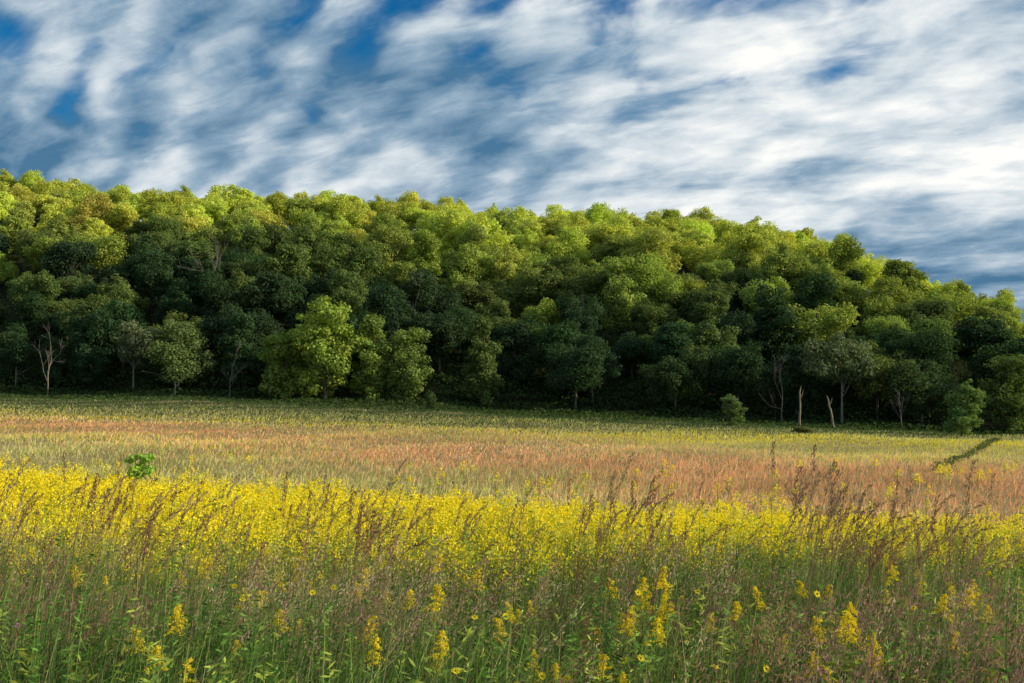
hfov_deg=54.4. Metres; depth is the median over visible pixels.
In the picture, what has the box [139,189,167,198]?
broadleaf tree
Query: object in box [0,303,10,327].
broadleaf tree
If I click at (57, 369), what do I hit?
broadleaf tree
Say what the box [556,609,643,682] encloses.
seed plume clump
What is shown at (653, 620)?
yellow daisy
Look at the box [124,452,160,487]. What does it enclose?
green sapling
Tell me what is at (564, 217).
broadleaf tree
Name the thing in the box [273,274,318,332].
broadleaf tree
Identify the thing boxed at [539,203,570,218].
broadleaf tree
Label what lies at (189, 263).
broadleaf tree
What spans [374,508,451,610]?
seed plume clump
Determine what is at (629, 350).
broadleaf tree
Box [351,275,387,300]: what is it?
broadleaf tree
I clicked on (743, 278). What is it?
broadleaf tree
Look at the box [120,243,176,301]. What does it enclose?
broadleaf tree
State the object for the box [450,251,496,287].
broadleaf tree
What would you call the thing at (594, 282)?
broadleaf tree
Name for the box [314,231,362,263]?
broadleaf tree
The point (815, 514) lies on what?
seed plume clump
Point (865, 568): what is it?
seed plume clump
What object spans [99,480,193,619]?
seed plume clump
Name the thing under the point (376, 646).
goldenrod
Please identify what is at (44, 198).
broadleaf tree
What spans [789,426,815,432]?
bush
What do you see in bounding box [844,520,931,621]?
seed plume clump
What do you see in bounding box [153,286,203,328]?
broadleaf tree
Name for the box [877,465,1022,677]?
seed plume clump
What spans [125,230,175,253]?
broadleaf tree
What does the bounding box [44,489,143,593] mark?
seed plume clump
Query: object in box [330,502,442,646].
seed plume clump
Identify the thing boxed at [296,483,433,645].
seed plume clump
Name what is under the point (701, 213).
broadleaf tree
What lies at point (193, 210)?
broadleaf tree
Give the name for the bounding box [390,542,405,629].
goldenrod
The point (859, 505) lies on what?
seed plume clump
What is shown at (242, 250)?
broadleaf tree
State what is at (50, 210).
broadleaf tree
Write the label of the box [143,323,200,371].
broadleaf tree
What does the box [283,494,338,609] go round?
seed plume clump
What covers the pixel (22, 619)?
seed plume clump
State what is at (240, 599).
yellow daisy
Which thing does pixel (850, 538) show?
seed plume clump
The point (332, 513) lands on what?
seed plume clump
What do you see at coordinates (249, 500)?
goldenrod patch
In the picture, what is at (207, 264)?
broadleaf tree
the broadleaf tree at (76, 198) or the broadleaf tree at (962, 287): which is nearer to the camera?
the broadleaf tree at (962, 287)
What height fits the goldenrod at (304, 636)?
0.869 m
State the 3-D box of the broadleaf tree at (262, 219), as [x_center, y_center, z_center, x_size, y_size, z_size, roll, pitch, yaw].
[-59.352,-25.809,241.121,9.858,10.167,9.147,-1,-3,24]
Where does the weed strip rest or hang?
on the field
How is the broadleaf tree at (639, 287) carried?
on the hillside
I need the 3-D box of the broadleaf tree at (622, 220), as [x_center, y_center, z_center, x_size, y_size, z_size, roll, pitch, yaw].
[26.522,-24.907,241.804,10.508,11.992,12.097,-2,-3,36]
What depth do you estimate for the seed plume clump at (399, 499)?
8.90 m
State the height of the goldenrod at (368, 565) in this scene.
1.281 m
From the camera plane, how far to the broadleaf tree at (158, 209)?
254.43 m
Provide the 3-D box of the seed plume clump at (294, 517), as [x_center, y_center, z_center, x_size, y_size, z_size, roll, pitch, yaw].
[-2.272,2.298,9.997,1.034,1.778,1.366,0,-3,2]
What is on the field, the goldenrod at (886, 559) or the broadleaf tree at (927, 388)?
the goldenrod at (886, 559)
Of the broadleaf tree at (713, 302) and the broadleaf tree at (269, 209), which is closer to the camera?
the broadleaf tree at (713, 302)
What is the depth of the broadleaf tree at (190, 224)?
244.96 m
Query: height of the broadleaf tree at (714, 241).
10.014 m
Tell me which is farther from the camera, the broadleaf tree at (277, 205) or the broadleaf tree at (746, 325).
the broadleaf tree at (277, 205)
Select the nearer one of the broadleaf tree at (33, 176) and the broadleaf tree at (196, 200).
the broadleaf tree at (196, 200)
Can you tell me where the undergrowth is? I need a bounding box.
[0,271,1023,435]
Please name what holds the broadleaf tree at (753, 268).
on the hillside
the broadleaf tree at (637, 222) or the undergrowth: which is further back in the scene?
the broadleaf tree at (637, 222)
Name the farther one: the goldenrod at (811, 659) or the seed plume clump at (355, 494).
the seed plume clump at (355, 494)
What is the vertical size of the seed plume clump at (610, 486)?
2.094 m
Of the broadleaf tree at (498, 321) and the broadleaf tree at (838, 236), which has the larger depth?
the broadleaf tree at (838, 236)
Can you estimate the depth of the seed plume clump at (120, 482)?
8.67 m
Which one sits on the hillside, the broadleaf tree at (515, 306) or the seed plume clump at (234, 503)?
the broadleaf tree at (515, 306)
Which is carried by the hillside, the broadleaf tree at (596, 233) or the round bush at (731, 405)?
the broadleaf tree at (596, 233)
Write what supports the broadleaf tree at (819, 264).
on the hillside
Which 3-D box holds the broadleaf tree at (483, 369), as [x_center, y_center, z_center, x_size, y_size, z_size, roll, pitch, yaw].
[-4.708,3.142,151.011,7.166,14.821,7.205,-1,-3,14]
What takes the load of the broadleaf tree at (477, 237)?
on the hillside
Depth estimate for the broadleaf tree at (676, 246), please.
226.10 m
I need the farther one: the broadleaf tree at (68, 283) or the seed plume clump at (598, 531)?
the broadleaf tree at (68, 283)
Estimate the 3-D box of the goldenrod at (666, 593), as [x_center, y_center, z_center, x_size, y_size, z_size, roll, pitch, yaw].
[1.176,2.309,7.317,0.260,1.198,0.199,1,-3,-27]
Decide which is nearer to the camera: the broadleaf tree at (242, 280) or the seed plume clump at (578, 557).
the seed plume clump at (578, 557)
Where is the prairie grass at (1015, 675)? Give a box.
[0,491,1023,682]
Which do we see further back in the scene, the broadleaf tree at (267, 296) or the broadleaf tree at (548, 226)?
the broadleaf tree at (548, 226)
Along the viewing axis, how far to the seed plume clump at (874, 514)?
8.87 m
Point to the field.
(408, 437)
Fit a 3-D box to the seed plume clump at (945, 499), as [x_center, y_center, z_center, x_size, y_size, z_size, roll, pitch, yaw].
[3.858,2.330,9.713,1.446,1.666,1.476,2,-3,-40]
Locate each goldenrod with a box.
[65,565,89,640]
[90,576,110,624]
[125,628,146,681]
[139,645,168,682]
[157,604,187,681]
[174,571,186,608]
[176,657,198,682]
[200,560,218,640]
[232,640,249,682]
[235,588,257,682]
[250,591,265,636]
[260,590,275,638]
[267,609,291,682]
[278,573,285,615]
[290,561,309,641]
[295,619,311,677]
[307,581,319,629]
[351,583,365,650]
[354,615,382,682]
[356,540,376,626]
[360,637,384,682]
[361,569,379,665]
[381,591,392,647]
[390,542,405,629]
[403,589,424,677]
[421,584,445,682]
[422,630,449,682]
[428,554,446,637]
[465,570,488,682]
[489,618,514,676]
[501,601,519,679]
[508,609,521,667]
[525,649,538,679]
[526,600,535,638]
[550,663,560,680]
[592,627,607,679]
[593,654,618,682]
[601,578,625,654]
[611,613,628,680]
[612,610,637,681]
[616,671,629,682]
[620,605,639,667]
[626,587,647,668]
[631,577,651,681]
[633,590,656,672]
[634,617,666,680]
[644,566,670,675]
[657,576,681,679]
[658,595,683,678]
[658,607,678,681]
[697,613,716,681]
[725,602,743,682]
[749,586,771,677]
[771,634,791,676]
[794,580,814,635]
[802,651,825,682]
[805,616,833,682]
[819,584,835,647]
[821,666,836,682]
[824,611,860,682]
[826,601,861,682]
[834,626,851,682]
[840,617,864,682]
[856,632,886,682]
[869,655,877,681]
[874,589,890,638]
[881,554,899,599]
[884,564,904,635]
[908,577,927,656]
[926,594,958,681]
[942,582,967,674]
[948,632,975,682]
[953,588,979,671]
[962,585,983,679]
[965,579,980,636]
[974,605,996,674]
[988,571,1000,612]
[996,548,1016,635]
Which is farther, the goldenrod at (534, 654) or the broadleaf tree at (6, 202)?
the broadleaf tree at (6, 202)
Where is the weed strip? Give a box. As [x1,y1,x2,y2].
[931,437,1002,470]
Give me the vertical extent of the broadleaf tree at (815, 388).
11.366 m
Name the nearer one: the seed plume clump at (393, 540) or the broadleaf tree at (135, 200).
the seed plume clump at (393, 540)
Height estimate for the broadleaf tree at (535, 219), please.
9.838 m
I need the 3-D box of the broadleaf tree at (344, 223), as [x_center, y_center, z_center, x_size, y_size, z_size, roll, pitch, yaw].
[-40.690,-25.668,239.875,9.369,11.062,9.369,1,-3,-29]
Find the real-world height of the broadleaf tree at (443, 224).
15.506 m
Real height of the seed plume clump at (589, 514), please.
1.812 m
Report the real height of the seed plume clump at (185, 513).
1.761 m
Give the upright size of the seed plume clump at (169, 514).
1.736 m
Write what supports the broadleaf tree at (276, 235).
on the hillside
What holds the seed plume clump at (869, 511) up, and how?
on the field
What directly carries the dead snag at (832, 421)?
on the field
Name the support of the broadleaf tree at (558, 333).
on the hillside
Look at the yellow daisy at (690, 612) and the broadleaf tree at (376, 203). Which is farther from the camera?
the broadleaf tree at (376, 203)
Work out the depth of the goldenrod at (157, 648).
5.44 m
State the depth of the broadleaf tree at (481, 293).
180.75 m
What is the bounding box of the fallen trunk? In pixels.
[141,370,178,391]
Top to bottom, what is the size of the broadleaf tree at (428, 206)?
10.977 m
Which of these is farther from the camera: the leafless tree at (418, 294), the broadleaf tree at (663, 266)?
the broadleaf tree at (663, 266)
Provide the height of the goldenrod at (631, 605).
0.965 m
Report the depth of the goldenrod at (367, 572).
8.44 m
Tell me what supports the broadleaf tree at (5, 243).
on the hillside
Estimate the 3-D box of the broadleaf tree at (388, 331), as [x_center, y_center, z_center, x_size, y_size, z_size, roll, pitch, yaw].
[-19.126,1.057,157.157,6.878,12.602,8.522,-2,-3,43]
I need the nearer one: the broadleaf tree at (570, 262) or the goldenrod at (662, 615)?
the goldenrod at (662, 615)
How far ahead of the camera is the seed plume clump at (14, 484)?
8.43 m
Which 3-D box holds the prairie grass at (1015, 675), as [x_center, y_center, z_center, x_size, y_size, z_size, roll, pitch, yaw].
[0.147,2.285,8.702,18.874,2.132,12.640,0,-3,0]
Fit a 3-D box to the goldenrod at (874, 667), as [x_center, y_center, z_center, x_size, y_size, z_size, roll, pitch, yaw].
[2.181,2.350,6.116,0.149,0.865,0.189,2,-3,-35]
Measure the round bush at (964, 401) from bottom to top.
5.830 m
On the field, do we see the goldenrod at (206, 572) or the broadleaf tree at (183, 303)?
the goldenrod at (206, 572)
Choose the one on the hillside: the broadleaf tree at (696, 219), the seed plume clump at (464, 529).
the broadleaf tree at (696, 219)
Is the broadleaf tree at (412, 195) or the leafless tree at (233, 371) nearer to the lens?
the leafless tree at (233, 371)
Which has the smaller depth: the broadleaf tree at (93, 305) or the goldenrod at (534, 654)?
the goldenrod at (534, 654)
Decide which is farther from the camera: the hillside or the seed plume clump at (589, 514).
the hillside
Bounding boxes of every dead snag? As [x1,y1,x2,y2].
[798,387,802,425]
[826,395,834,426]
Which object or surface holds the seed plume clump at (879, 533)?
on the field
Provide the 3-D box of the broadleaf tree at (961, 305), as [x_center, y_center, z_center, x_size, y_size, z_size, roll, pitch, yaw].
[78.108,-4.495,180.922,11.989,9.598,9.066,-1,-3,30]
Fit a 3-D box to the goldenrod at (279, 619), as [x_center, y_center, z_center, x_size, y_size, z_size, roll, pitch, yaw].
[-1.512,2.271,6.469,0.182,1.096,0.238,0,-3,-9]
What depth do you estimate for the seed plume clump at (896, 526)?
8.86 m
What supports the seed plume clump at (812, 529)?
on the field
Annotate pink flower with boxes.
[15,623,37,682]
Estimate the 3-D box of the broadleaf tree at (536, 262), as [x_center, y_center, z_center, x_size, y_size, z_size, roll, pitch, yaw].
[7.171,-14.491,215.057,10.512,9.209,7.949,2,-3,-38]
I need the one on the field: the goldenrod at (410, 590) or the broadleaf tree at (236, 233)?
the goldenrod at (410, 590)
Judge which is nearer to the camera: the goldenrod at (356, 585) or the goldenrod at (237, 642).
the goldenrod at (237, 642)
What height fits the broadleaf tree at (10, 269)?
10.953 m
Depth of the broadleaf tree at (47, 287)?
187.88 m
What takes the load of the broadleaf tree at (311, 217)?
on the hillside
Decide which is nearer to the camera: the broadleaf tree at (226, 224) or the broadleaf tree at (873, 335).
the broadleaf tree at (873, 335)
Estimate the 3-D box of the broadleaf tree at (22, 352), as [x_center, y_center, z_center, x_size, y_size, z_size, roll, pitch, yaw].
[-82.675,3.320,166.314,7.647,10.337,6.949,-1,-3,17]
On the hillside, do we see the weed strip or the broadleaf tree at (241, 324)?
the broadleaf tree at (241, 324)
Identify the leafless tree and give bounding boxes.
[32,324,63,394]
[178,230,229,270]
[223,343,247,397]
[397,271,445,313]
[760,351,790,422]
[888,389,908,426]
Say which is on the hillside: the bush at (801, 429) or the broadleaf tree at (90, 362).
the broadleaf tree at (90, 362)
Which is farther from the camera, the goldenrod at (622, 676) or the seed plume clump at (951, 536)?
the seed plume clump at (951, 536)
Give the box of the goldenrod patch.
[0,452,1023,651]
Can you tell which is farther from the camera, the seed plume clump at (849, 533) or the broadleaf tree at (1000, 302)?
the broadleaf tree at (1000, 302)
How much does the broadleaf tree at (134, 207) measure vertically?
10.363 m
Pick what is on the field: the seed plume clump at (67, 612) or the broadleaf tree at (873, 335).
the seed plume clump at (67, 612)
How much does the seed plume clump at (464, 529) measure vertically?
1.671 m
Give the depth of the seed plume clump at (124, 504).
10.48 m
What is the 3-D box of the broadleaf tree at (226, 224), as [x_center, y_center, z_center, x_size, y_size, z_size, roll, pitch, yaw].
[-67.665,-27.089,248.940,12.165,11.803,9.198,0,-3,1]
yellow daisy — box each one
[231,583,273,679]
[309,574,336,680]
[472,613,508,682]
[538,672,570,682]
[598,655,644,681]
[635,589,652,673]
[638,596,683,681]
[668,584,700,678]
[712,664,769,681]
[814,590,837,676]
[904,605,925,680]
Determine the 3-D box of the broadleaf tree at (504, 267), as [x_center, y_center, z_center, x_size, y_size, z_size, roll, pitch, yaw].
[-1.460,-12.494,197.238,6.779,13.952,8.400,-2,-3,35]
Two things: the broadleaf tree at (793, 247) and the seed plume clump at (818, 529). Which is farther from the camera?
the broadleaf tree at (793, 247)
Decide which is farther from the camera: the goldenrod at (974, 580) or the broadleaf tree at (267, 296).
the broadleaf tree at (267, 296)
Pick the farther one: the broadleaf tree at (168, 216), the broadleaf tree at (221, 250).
the broadleaf tree at (168, 216)
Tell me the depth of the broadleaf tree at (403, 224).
246.56 m
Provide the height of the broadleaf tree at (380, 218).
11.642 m
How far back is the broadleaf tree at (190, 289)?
179.62 m
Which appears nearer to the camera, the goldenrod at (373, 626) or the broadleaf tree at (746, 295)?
the goldenrod at (373, 626)
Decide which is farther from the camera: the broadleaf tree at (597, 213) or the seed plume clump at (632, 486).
the broadleaf tree at (597, 213)
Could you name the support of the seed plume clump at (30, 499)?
on the field
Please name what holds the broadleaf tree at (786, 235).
on the hillside
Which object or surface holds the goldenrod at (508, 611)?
on the field
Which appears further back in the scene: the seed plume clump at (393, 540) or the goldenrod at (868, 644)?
the seed plume clump at (393, 540)
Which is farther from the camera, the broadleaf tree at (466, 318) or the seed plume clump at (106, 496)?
the broadleaf tree at (466, 318)
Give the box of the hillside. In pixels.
[0,211,1023,433]
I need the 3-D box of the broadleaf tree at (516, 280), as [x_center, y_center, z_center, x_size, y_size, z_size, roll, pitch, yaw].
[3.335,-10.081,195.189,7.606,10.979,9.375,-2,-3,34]
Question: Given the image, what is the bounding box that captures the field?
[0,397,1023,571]
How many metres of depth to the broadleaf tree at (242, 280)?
181.94 m
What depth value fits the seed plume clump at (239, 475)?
10.81 m
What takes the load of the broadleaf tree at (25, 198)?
on the hillside
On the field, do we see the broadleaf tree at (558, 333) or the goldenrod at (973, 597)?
the goldenrod at (973, 597)
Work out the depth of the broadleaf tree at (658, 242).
209.64 m
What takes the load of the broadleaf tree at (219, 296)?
on the hillside
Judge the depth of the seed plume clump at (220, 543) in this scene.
7.51 m
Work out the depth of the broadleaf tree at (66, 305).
185.23 m
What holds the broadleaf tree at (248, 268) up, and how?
on the hillside
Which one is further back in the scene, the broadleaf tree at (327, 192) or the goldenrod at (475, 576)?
the broadleaf tree at (327, 192)
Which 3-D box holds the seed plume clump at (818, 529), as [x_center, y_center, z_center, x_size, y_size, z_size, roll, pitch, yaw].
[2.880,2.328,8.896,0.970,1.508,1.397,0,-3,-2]
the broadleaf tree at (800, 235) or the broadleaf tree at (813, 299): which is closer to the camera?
the broadleaf tree at (813, 299)
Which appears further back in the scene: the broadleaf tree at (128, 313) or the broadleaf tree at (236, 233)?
the broadleaf tree at (236, 233)
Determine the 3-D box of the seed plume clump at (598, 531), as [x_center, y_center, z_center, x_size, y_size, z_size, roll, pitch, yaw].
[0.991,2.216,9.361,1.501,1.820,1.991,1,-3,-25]
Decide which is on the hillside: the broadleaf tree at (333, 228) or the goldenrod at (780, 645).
the broadleaf tree at (333, 228)
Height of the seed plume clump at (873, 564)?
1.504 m
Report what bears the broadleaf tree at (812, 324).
on the hillside
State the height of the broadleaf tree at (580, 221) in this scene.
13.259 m
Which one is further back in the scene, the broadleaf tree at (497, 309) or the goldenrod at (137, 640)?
the broadleaf tree at (497, 309)
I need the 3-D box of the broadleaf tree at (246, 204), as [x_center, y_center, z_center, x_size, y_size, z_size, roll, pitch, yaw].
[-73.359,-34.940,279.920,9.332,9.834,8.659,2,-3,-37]
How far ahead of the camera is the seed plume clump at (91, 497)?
9.57 m
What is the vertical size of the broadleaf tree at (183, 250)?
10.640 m
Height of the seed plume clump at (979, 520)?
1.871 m
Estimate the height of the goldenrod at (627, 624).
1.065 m
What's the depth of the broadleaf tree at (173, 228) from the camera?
237.05 m
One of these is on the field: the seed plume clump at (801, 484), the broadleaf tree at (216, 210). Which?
the seed plume clump at (801, 484)
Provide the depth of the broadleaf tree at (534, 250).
220.02 m
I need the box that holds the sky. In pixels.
[0,0,1023,322]
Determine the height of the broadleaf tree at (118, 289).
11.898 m
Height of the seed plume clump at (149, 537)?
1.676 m
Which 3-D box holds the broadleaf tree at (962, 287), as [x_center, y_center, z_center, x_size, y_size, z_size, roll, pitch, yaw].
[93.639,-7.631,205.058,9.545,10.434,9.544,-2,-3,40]
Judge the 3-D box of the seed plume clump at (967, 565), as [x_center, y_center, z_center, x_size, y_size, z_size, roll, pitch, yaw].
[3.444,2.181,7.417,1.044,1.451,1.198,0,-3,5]
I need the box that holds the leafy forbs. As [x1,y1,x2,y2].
[0,524,1023,682]
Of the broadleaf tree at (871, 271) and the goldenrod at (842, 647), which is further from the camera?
the broadleaf tree at (871, 271)
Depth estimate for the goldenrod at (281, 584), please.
8.82 m
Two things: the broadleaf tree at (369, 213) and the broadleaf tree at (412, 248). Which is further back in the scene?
the broadleaf tree at (369, 213)
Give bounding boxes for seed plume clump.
[0,457,114,640]
[0,473,89,603]
[0,473,189,646]
[0,570,70,682]
[1,475,129,632]
[3,526,102,664]
[8,560,100,681]
[12,510,129,633]
[21,452,133,617]
[26,482,223,662]
[38,554,137,682]
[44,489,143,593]
[56,491,209,653]
[68,473,184,605]
[72,588,141,682]
[75,491,227,634]
[82,454,163,609]
[86,495,180,611]
[89,505,228,662]
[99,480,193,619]
[151,479,315,661]
[152,519,268,664]
[173,509,325,671]
[184,474,240,600]
[204,496,284,624]
[253,471,382,606]
[261,478,342,617]
[263,490,426,672]
[263,507,406,627]
[270,475,379,598]
[271,489,393,648]
[273,503,364,601]
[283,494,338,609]
[291,489,449,667]
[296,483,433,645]
[314,508,436,647]
[315,523,489,680]
[316,498,396,655]
[329,458,493,668]
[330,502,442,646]
[332,495,416,631]
[352,520,439,640]
[361,488,452,661]
[369,506,451,641]
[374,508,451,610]
[375,554,435,679]
[380,528,450,657]
[425,497,499,640]
[465,481,581,668]
[503,500,626,659]
[527,475,736,660]
[527,479,624,674]
[546,544,632,650]
[555,482,673,629]
[556,502,651,624]
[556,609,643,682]
[559,452,665,621]
[569,514,649,653]
[583,557,721,680]
[593,480,713,649]
[596,500,769,677]
[610,497,710,640]
[648,482,704,617]
[680,467,880,647]
[681,519,741,591]
[682,528,741,644]
[684,522,792,639]
[697,442,873,682]
[749,472,930,635]
[756,503,911,623]
[757,472,904,634]
[762,460,979,682]
[765,527,903,667]
[771,444,918,663]
[771,530,908,662]
[778,483,898,611]
[779,483,847,598]
[790,489,854,621]
[801,516,858,622]
[806,487,898,628]
[808,536,948,673]
[812,493,893,625]
[814,485,950,642]
[830,522,968,680]
[833,493,899,592]
[836,522,898,640]
[842,486,950,593]
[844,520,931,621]
[857,493,985,616]
[861,542,933,617]
[871,516,920,631]
[873,480,993,619]
[874,571,947,681]
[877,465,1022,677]
[880,527,1016,665]
[895,527,978,648]
[898,459,979,647]
[906,505,1023,659]
[907,578,1022,679]
[908,507,1016,633]
[918,472,1004,618]
[928,543,1001,663]
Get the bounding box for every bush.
[425,390,438,408]
[720,394,747,425]
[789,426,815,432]
[941,378,985,435]
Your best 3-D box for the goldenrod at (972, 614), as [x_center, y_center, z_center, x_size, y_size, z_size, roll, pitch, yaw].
[3.355,2.324,7.207,0.184,1.145,0.257,-2,-3,42]
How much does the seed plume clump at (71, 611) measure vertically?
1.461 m
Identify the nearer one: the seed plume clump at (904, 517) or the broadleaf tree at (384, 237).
the seed plume clump at (904, 517)
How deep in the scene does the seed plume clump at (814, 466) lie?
8.44 m
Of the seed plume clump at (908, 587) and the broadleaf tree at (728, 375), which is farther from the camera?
the broadleaf tree at (728, 375)
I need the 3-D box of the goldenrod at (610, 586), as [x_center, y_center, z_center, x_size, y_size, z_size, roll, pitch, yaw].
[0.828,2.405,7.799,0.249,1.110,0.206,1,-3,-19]
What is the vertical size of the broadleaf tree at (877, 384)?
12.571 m
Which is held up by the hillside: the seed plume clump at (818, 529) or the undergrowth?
the undergrowth
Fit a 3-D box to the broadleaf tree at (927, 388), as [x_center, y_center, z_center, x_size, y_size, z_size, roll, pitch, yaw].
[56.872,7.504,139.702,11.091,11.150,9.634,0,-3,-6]
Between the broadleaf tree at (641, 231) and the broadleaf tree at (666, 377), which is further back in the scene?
the broadleaf tree at (641, 231)
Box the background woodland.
[14,173,1023,382]
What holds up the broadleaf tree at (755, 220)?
on the hillside
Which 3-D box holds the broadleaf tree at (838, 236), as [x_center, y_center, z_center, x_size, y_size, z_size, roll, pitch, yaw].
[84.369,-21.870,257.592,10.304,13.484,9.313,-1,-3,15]
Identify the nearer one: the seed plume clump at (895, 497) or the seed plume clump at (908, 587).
the seed plume clump at (908, 587)
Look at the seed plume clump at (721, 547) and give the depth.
9.34 m
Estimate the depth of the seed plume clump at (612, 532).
9.44 m
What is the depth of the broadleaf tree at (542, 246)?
229.28 m
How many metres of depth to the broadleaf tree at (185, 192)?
288.88 m
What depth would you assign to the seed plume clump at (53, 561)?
7.83 m
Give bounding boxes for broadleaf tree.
[0,168,18,191]
[0,181,9,191]
[0,183,39,214]
[0,191,18,223]
[0,195,33,222]
[0,215,30,263]
[0,231,11,282]
[0,251,19,282]
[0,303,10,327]
[0,324,27,383]
[0,331,45,384]
[3,200,36,255]
[3,291,62,349]
[5,271,35,291]
[7,269,61,316]
[14,228,61,274]
[15,169,43,187]
[22,236,77,274]
[26,179,58,191]
[32,215,81,240]
[33,179,72,194]
[33,191,75,213]
[36,332,71,387]
[37,203,78,230]
[37,237,97,297]
[44,297,85,339]
[47,304,85,350]
[50,190,76,198]
[57,270,93,299]
[57,292,116,349]
[60,189,100,218]
[64,183,103,203]
[65,191,115,231]
[65,307,115,389]
[69,277,113,303]
[71,231,128,274]
[80,217,114,240]
[94,264,131,286]
[95,273,152,318]
[98,299,148,374]
[100,201,139,244]
[104,187,132,205]
[108,202,138,238]
[109,319,162,389]
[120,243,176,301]
[121,193,151,219]
[125,220,147,256]
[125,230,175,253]
[132,258,179,302]
[139,187,184,217]
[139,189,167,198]
[142,201,178,230]
[142,318,218,391]
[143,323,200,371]
[144,215,185,245]
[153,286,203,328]
[155,212,180,230]
[162,309,204,360]
[165,268,229,314]
[166,240,180,278]
[170,184,194,202]
[170,239,220,265]
[171,257,199,282]
[177,201,213,228]
[177,211,208,239]
[178,196,206,206]
[182,225,227,246]
[187,258,237,281]
[191,268,240,352]
[194,239,228,259]
[198,303,269,352]
[199,193,232,213]
[199,196,229,228]
[215,209,249,234]
[215,247,249,264]
[218,312,262,387]
[219,257,266,309]
[223,249,269,264]
[226,268,285,311]
[227,213,274,256]
[231,188,254,213]
[233,312,285,377]
[235,201,271,216]
[235,221,270,251]
[236,199,255,210]
[239,271,295,327]
[240,207,277,220]
[241,244,264,259]
[246,346,304,396]
[252,193,263,203]
[255,214,287,229]
[256,324,309,398]
[259,218,302,255]
[259,243,313,319]
[263,191,289,223]
[263,191,293,224]
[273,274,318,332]
[281,222,330,257]
[283,196,315,220]
[284,292,333,332]
[286,206,329,228]
[288,294,368,399]
[292,190,328,201]
[295,208,322,235]
[298,359,333,398]
[300,252,348,278]
[301,266,342,309]
[310,193,335,219]
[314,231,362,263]
[316,241,386,282]
[317,221,343,247]
[319,189,349,200]
[323,212,353,241]
[327,269,378,318]
[328,192,367,228]
[336,310,371,326]
[338,318,394,363]
[344,313,398,401]
[345,228,376,247]
[348,195,370,225]
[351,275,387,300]
[354,210,401,236]
[356,282,422,320]
[358,208,377,228]
[364,218,418,246]
[365,194,384,212]
[368,224,417,279]
[375,198,406,216]
[375,308,412,384]
[376,200,418,227]
[378,228,415,264]
[383,261,416,298]
[384,326,433,402]
[393,239,420,258]
[394,189,422,208]
[394,307,430,334]
[396,220,413,241]
[401,202,440,229]
[401,267,465,318]
[407,227,446,286]
[408,310,467,379]
[412,199,442,225]
[414,217,454,244]
[428,203,468,267]
[430,284,452,311]
[435,196,463,213]
[441,241,481,305]
[441,305,492,360]
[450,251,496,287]
[452,212,512,253]
[452,223,501,257]
[452,280,501,309]
[456,198,476,213]
[456,313,504,406]
[464,212,482,220]
[469,211,485,216]
[471,298,511,340]
[483,204,526,221]
[489,210,521,249]
[489,316,534,353]
[490,243,520,291]
[492,315,536,389]
[493,279,533,320]
[496,243,534,265]
[503,228,539,250]
[509,261,550,307]
[516,214,543,241]
[516,261,587,306]
[517,219,545,241]
[517,318,580,371]
[520,244,545,260]
[521,297,565,330]
[523,253,550,268]
[536,216,561,238]
[536,235,570,258]
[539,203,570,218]
[540,254,584,276]
[543,339,605,408]
[544,225,594,266]
[552,290,606,325]
[554,211,590,245]
[554,262,612,304]
[555,210,583,224]
[559,333,609,392]
[567,307,601,342]
[573,334,622,403]
[578,259,613,307]
[582,222,632,252]
[583,201,612,226]
[587,256,631,270]
[589,234,636,262]
[598,255,646,331]
[602,217,646,230]
[606,207,629,220]
[606,215,639,236]
[610,331,649,379]
[616,226,682,272]
[626,273,662,319]
[627,212,647,224]
[628,232,667,246]
[628,252,683,309]
[628,296,679,337]
[632,223,667,256]
[636,346,711,416]
[641,318,696,364]
[645,321,693,364]
[646,216,680,235]
[649,252,675,292]
[658,208,683,232]
[661,277,739,322]
[662,273,701,281]
[667,237,698,274]
[670,227,699,266]
[671,275,709,321]
[676,217,716,239]
[677,239,726,284]
[681,217,710,226]
[684,315,744,391]
[686,205,715,219]
[687,231,717,249]
[688,290,729,327]
[693,308,762,353]
[694,258,734,283]
[698,340,778,411]
[700,216,722,226]
[711,222,741,248]
[713,219,739,247]
[720,266,752,307]
[721,221,779,268]
[725,270,767,315]
[737,279,782,314]
[746,215,776,235]
[747,259,779,282]
[751,283,801,370]
[757,239,814,292]
[769,355,810,416]
[770,225,782,233]
[771,230,798,247]
[771,236,798,255]
[771,344,828,417]
[782,302,860,348]
[783,253,837,292]
[791,269,840,338]
[793,238,832,260]
[795,230,812,246]
[796,238,816,251]
[800,330,880,423]
[809,276,867,314]
[822,234,865,278]
[832,232,850,243]
[835,244,865,262]
[851,332,885,351]
[851,340,919,418]
[853,275,917,318]
[854,294,904,339]
[855,260,882,288]
[859,253,887,289]
[863,315,911,341]
[864,255,885,287]
[876,258,929,298]
[876,324,958,376]
[881,316,966,369]
[881,356,960,426]
[892,296,956,330]
[906,311,942,332]
[928,290,977,323]
[930,278,972,295]
[944,313,1017,364]
[945,280,990,322]
[959,352,1005,394]
[970,301,1023,322]
[972,328,1023,402]
[973,293,998,312]
[976,353,1023,433]
[977,294,1023,317]
[989,302,1020,322]
[996,311,1023,338]
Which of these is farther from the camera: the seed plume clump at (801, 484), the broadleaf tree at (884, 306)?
the broadleaf tree at (884, 306)
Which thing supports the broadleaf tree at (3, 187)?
on the hillside
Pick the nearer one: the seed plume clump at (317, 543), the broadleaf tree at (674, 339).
the seed plume clump at (317, 543)
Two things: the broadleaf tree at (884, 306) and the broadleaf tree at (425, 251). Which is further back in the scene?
the broadleaf tree at (425, 251)

